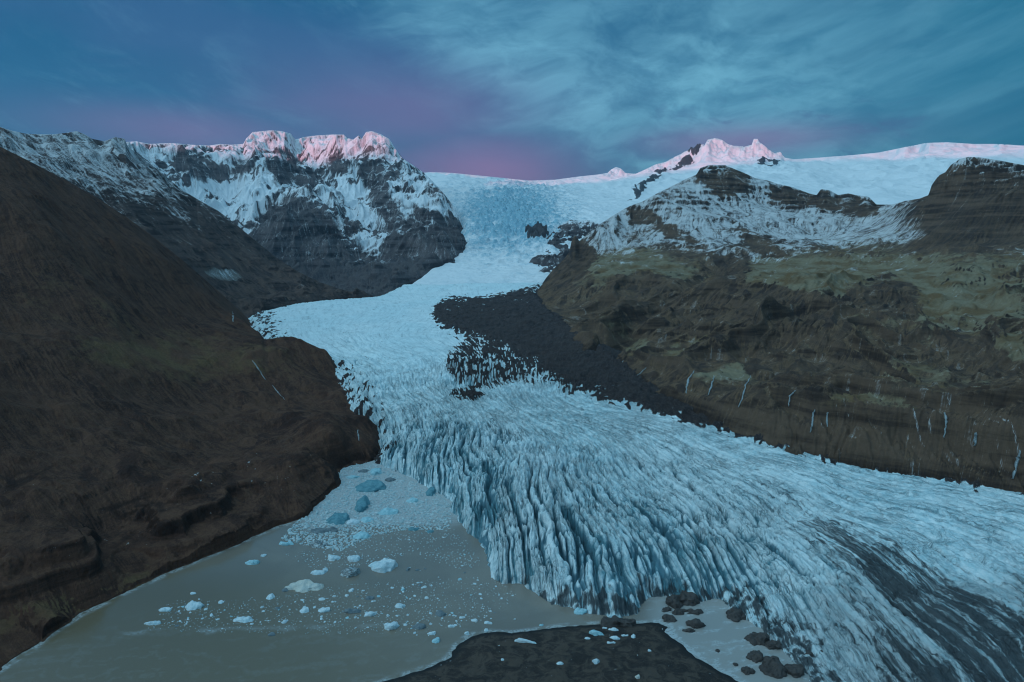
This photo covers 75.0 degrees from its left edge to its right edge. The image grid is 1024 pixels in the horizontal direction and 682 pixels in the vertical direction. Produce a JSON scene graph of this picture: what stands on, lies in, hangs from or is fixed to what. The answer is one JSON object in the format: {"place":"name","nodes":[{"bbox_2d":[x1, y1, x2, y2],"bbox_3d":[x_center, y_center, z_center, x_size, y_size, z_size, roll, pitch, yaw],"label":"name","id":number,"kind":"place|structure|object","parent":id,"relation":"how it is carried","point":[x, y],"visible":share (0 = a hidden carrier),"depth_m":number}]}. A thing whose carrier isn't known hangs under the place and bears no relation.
{"place":"outdoors","nodes":[
{"label":"outdoors","id":0,"kind":"place"},
{"bbox_2d":[0,127,373,317],"bbox_3d":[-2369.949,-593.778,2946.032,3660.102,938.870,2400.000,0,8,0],"label":"mountain slope","id":1,"kind":"structure","parent":0,"point":[242,271],"depth_m":2703.16},
{"bbox_2d":[0,147,380,670],"bbox_3d":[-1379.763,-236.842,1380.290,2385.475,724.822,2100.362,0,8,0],"label":"hill","id":2,"kind":"structure","parent":0,"point":[154,424],"depth_m":929.17},
{"bbox_2d":[126,130,466,296],"bbox_3d":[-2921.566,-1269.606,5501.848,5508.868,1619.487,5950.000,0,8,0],"label":"mountain","id":3,"kind":"structure","parent":0,"point":[374,214],"depth_m":4875.46},
{"bbox_2d":[0,460,811,681],"bbox_3d":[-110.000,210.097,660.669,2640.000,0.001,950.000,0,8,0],"label":"water","id":4,"kind":"structure","parent":0,"point":[115,639],"depth_m":544.49},
{"bbox_2d":[144,621,160,624],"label":"ice floe","id":5,"kind":"object","parent":4,"relation":"in","point":[153,623],"visible":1,"depth_m":535.69},
{"bbox_2d":[159,607,171,611],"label":"ice floe","id":6,"kind":"object","parent":4,"relation":"in","point":[165,609],"visible":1,"depth_m":556.06},
{"bbox_2d":[185,600,203,610],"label":"ice floe","id":7,"kind":"object","parent":4,"relation":"in","point":[192,605],"visible":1,"depth_m":559.69},
{"bbox_2d":[233,616,252,622],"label":"ice floe","id":8,"kind":"object","parent":4,"relation":"in","point":[244,619],"visible":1,"depth_m":540.41},
{"bbox_2d":[245,560,259,564],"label":"ice floe","id":9,"kind":"object","parent":4,"relation":"in","point":[252,562],"visible":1,"depth_m":637.69},
{"bbox_2d":[266,593,274,599],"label":"ice floe","id":10,"kind":"object","parent":4,"relation":"in","point":[270,596],"visible":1,"depth_m":576.31},
{"bbox_2d":[279,541,293,545],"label":"ice floe","id":11,"kind":"object","parent":4,"relation":"in","point":[286,543],"visible":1,"depth_m":679.69},
{"bbox_2d":[285,579,323,592],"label":"iceberg","id":12,"kind":"object","parent":4,"relation":"in","point":[304,585],"visible":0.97,"depth_m":591.60},
{"bbox_2d":[300,607,308,612],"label":"ice lump","id":13,"kind":"object","parent":4,"relation":"in","point":[304,610],"visible":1,"depth_m":554.27},
{"bbox_2d":[310,570,324,574],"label":"ice floe","id":14,"kind":"object","parent":4,"relation":"in","point":[317,572],"visible":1,"depth_m":618.55},
{"bbox_2d":[308,540,328,547],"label":"iceberg","id":15,"kind":"object","parent":4,"relation":"in","point":[316,544],"visible":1,"depth_m":675.61},
{"bbox_2d":[318,607,329,612],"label":"ice floe","id":16,"kind":"object","parent":4,"relation":"in","point":[323,610],"visible":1,"depth_m":554.84},
{"bbox_2d":[311,526,337,533],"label":"iceberg","id":17,"kind":"object","parent":4,"relation":"in","point":[319,530],"visible":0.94,"depth_m":710.16},
{"bbox_2d":[328,554,340,560],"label":"iceberg","id":18,"kind":"object","parent":4,"relation":"in","point":[333,557],"visible":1,"depth_m":647.29},
{"bbox_2d":[160,464,515,633],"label":"crushed ice","id":19,"kind":"structure","parent":4,"relation":"on","point":[362,528],"depth_m":733.78},
{"bbox_2d":[326,512,349,524],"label":"iceberg","id":20,"kind":"object","parent":4,"relation":"in","point":[335,518],"visible":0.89,"depth_m":735.45},
{"bbox_2d":[340,566,360,577],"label":"iceberg","id":21,"kind":"object","parent":4,"relation":"in","point":[349,572],"visible":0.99,"depth_m":615.18},
{"bbox_2d":[342,608,360,613],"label":"ice floe","id":22,"kind":"object","parent":4,"relation":"in","point":[350,611],"visible":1,"depth_m":553.11},
{"bbox_2d":[346,519,359,524],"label":"ice lump","id":23,"kind":"object","parent":4,"relation":"in","point":[353,521],"visible":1,"depth_m":730.81},
{"bbox_2d":[346,475,359,478],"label":"ice slab","id":24,"kind":"structure","parent":4,"relation":"in","point":[352,476],"depth_m":874.77},
{"bbox_2d":[347,555,360,561],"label":"iceberg","id":25,"kind":"object","parent":4,"relation":"in","point":[354,558],"visible":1,"depth_m":644.67},
{"bbox_2d":[352,531,369,539],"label":"iceberg","id":26,"kind":"object","parent":4,"relation":"in","point":[361,535],"visible":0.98,"depth_m":694.61},
{"bbox_2d":[354,495,369,512],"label":"iceberg","id":27,"kind":"object","parent":4,"relation":"in","point":[363,502],"visible":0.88,"depth_m":774.98},
{"bbox_2d":[358,469,368,472],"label":"ice lump","id":28,"kind":"object","parent":4,"relation":"in","point":[363,470],"visible":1,"depth_m":898.80},
{"bbox_2d":[361,517,373,522],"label":"ice lump","id":29,"kind":"object","parent":4,"relation":"in","point":[366,519],"visible":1,"depth_m":738.43},
{"bbox_2d":[365,596,373,599],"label":"ice lump","id":30,"kind":"object","parent":4,"relation":"in","point":[369,597],"visible":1,"depth_m":574.39},
{"bbox_2d":[355,479,385,491],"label":"iceberg","id":31,"kind":"object","parent":4,"relation":"in","point":[371,485],"visible":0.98,"depth_m":835.53},
{"bbox_2d":[365,611,376,616],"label":"ice floe","id":32,"kind":"object","parent":4,"relation":"in","point":[370,613],"visible":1,"depth_m":548.59},
{"bbox_2d":[370,468,381,475],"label":"ice block","id":33,"kind":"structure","parent":4,"relation":"in","point":[374,471],"depth_m":890.77},
{"bbox_2d":[368,558,397,572],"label":"iceberg","id":34,"kind":"object","parent":4,"relation":"in","point":[384,565],"visible":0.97,"depth_m":626.66},
{"bbox_2d":[378,507,398,514],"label":"ice hummock","id":35,"kind":"object","parent":4,"relation":"in","point":[387,511],"visible":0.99,"depth_m":758.47},
{"bbox_2d":[385,477,395,481],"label":"ice slab","id":36,"kind":"structure","parent":4,"relation":"in","point":[389,479],"depth_m":864.97},
{"bbox_2d":[384,622,399,630],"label":"ice floe","id":37,"kind":"object","parent":4,"relation":"in","point":[391,626],"visible":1,"depth_m":529.01},
{"bbox_2d":[395,603,404,607],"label":"ice floe","id":38,"kind":"object","parent":4,"relation":"in","point":[399,605],"visible":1,"depth_m":561.49},
{"bbox_2d":[406,497,418,502],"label":"ice hummock","id":39,"kind":"object","parent":4,"relation":"in","point":[412,499],"visible":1,"depth_m":794.40},
{"bbox_2d":[408,527,418,530],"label":"ice slab","id":40,"kind":"structure","parent":4,"relation":"in","point":[412,529],"depth_m":713.79},
{"bbox_2d":[412,623,425,629],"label":"ice floe","id":41,"kind":"object","parent":4,"relation":"in","point":[419,626],"visible":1,"depth_m":530.72},
{"bbox_2d":[426,486,435,495],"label":"ice block","id":42,"kind":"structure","parent":4,"relation":"in","point":[430,491],"depth_m":816.45},
{"bbox_2d":[432,637,439,642],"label":"ice block","id":43,"kind":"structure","parent":4,"relation":"in","point":[436,640],"depth_m":511.73},
{"bbox_2d":[435,610,445,616],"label":"ice floe","id":44,"kind":"object","parent":4,"relation":"in","point":[439,613],"visible":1,"depth_m":549.49},
{"bbox_2d":[574,607,586,614],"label":"ice block","id":45,"kind":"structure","parent":4,"relation":"in","point":[579,611],"depth_m":551.99},
{"bbox_2d":[601,615,635,626],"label":"debris mound","id":46,"kind":"object","parent":4,"relation":"in","point":[613,620],"visible":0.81,"depth_m":532.74},
{"bbox_2d":[661,606,671,611],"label":"debris mound","id":47,"kind":"object","parent":4,"relation":"in","point":[667,609],"visible":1,"depth_m":556.25},
{"bbox_2d":[662,614,676,622],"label":"debris mound","id":48,"kind":"object","parent":4,"relation":"in","point":[667,618],"visible":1,"depth_m":541.17},
{"bbox_2d":[665,594,682,608],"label":"debris mound","id":49,"kind":"object","parent":4,"relation":"in","point":[673,601],"visible":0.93,"depth_m":562.29},
{"bbox_2d":[672,608,703,614],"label":"debris mound","id":50,"kind":"object","parent":4,"relation":"in","point":[676,611],"visible":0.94,"depth_m":551.81},
{"bbox_2d":[682,628,694,632],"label":"debris mound","id":51,"kind":"object","parent":4,"relation":"in","point":[689,630],"visible":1,"depth_m":525.39},
{"bbox_2d":[680,590,699,605],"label":"debris mound","id":52,"kind":"object","parent":4,"relation":"in","point":[689,598],"visible":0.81,"depth_m":566.44},
{"bbox_2d":[685,618,705,628],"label":"debris mound","id":53,"kind":"object","parent":4,"relation":"in","point":[695,623],"visible":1,"depth_m":531.37},
{"bbox_2d":[726,607,745,621],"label":"debris mound","id":54,"kind":"object","parent":4,"relation":"in","point":[735,614],"visible":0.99,"depth_m":543.83},
{"bbox_2d":[741,666,755,674],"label":"debris mound","id":55,"kind":"object","parent":4,"relation":"in","point":[746,670],"visible":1,"depth_m":474.43},
{"bbox_2d":[746,650,763,662],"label":"debris mound","id":56,"kind":"object","parent":4,"relation":"in","point":[755,656],"visible":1,"depth_m":489.94},
{"bbox_2d":[744,632,769,645],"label":"debris mound","id":57,"kind":"object","parent":4,"relation":"in","point":[755,638],"visible":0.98,"depth_m":511.10},
{"bbox_2d":[759,656,786,678],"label":"debris mound","id":58,"kind":"object","parent":4,"relation":"in","point":[773,666],"visible":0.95,"depth_m":474.45},
{"bbox_2d":[765,640,781,649],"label":"debris mound","id":59,"kind":"object","parent":4,"relation":"in","point":[772,644],"visible":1,"depth_m":503.53},
{"bbox_2d":[784,663,804,677],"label":"debris mound","id":60,"kind":"object","parent":4,"relation":"in","point":[795,670],"visible":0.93,"depth_m":471.97},
{"bbox_2d":[805,650,822,657],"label":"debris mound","id":61,"kind":"object","parent":4,"relation":"in","point":[809,653],"visible":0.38,"depth_m":489.74},
{"bbox_2d":[0,0,1023,180],"label":"sky","id":62,"kind":"structure","parent":0,"point":[529,90]},
{"bbox_2d":[383,622,737,681],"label":"beach","id":63,"kind":"structure","parent":0,"point":[628,658],"depth_m":484.51},
{"bbox_2d":[515,638,535,643],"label":"ice chunk","id":64,"kind":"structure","parent":63,"relation":"on","point":[520,640],"depth_m":506.43},
{"bbox_2d":[589,630,602,635],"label":"ice chunk","id":65,"kind":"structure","parent":63,"relation":"on","point":[595,632],"depth_m":516.32},
{"bbox_2d":[592,658,599,663],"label":"ice chunk","id":66,"kind":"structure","parent":63,"relation":"on","point":[596,661],"depth_m":478.07},
{"bbox_2d":[610,636,619,639],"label":"ice chunk","id":67,"kind":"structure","parent":63,"relation":"on","point":[615,637],"depth_m":510.39},
{"bbox_2d":[529,220,600,272],"bbox_3d":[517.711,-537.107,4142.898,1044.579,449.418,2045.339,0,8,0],"label":"mountain spur","id":68,"kind":"structure","parent":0,"point":[576,228],"depth_m":3997.80},
{"bbox_2d":[248,283,1023,681],"bbox_3d":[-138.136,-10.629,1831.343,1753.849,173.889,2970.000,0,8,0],"label":"glacier","id":69,"kind":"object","parent":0,"point":[536,443],"visible":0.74,"depth_m":705.18},
{"bbox_2d":[413,138,1023,284],"bbox_3d":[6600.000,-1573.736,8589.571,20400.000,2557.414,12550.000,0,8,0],"label":"ice cap","id":70,"kind":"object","parent":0,"point":[509,226],"visible":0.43,"depth_m":7050.44},
{"bbox_2d":[537,157,1023,492],"bbox_3d":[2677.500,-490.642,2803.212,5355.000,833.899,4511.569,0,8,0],"label":"hills","id":71,"kind":"structure","parent":0,"point":[885,335],"depth_m":1609.53},
{"bbox_2d":[685,371,693,392],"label":"frozen waterfall","id":72,"kind":"structure","parent":71,"relation":"attached to","point":[688,380],"depth_m":1063.71},
{"bbox_2d":[738,376,750,406],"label":"frozen waterfall","id":73,"kind":"structure","parent":71,"relation":"attached to","point":[743,392],"depth_m":947.73},
{"bbox_2d":[810,410,814,431],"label":"frozen waterfall","id":74,"kind":"structure","parent":71,"relation":"attached to","point":[812,417],"depth_m":863.19},
{"bbox_2d":[943,412,947,437],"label":"frozen waterfall","id":75,"kind":"structure","parent":71,"relation":"attached to","point":[945,417],"depth_m":791.93},
{"bbox_2d":[973,433,976,445],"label":"frozen waterfall","id":76,"kind":"structure","parent":71,"relation":"attached to","point":[975,438],"depth_m":767.17},
{"bbox_2d":[1011,450,1020,478],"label":"frozen waterfall","id":77,"kind":"structure","parent":71,"relation":"attached to","point":[1016,464],"depth_m":739.01}
]}

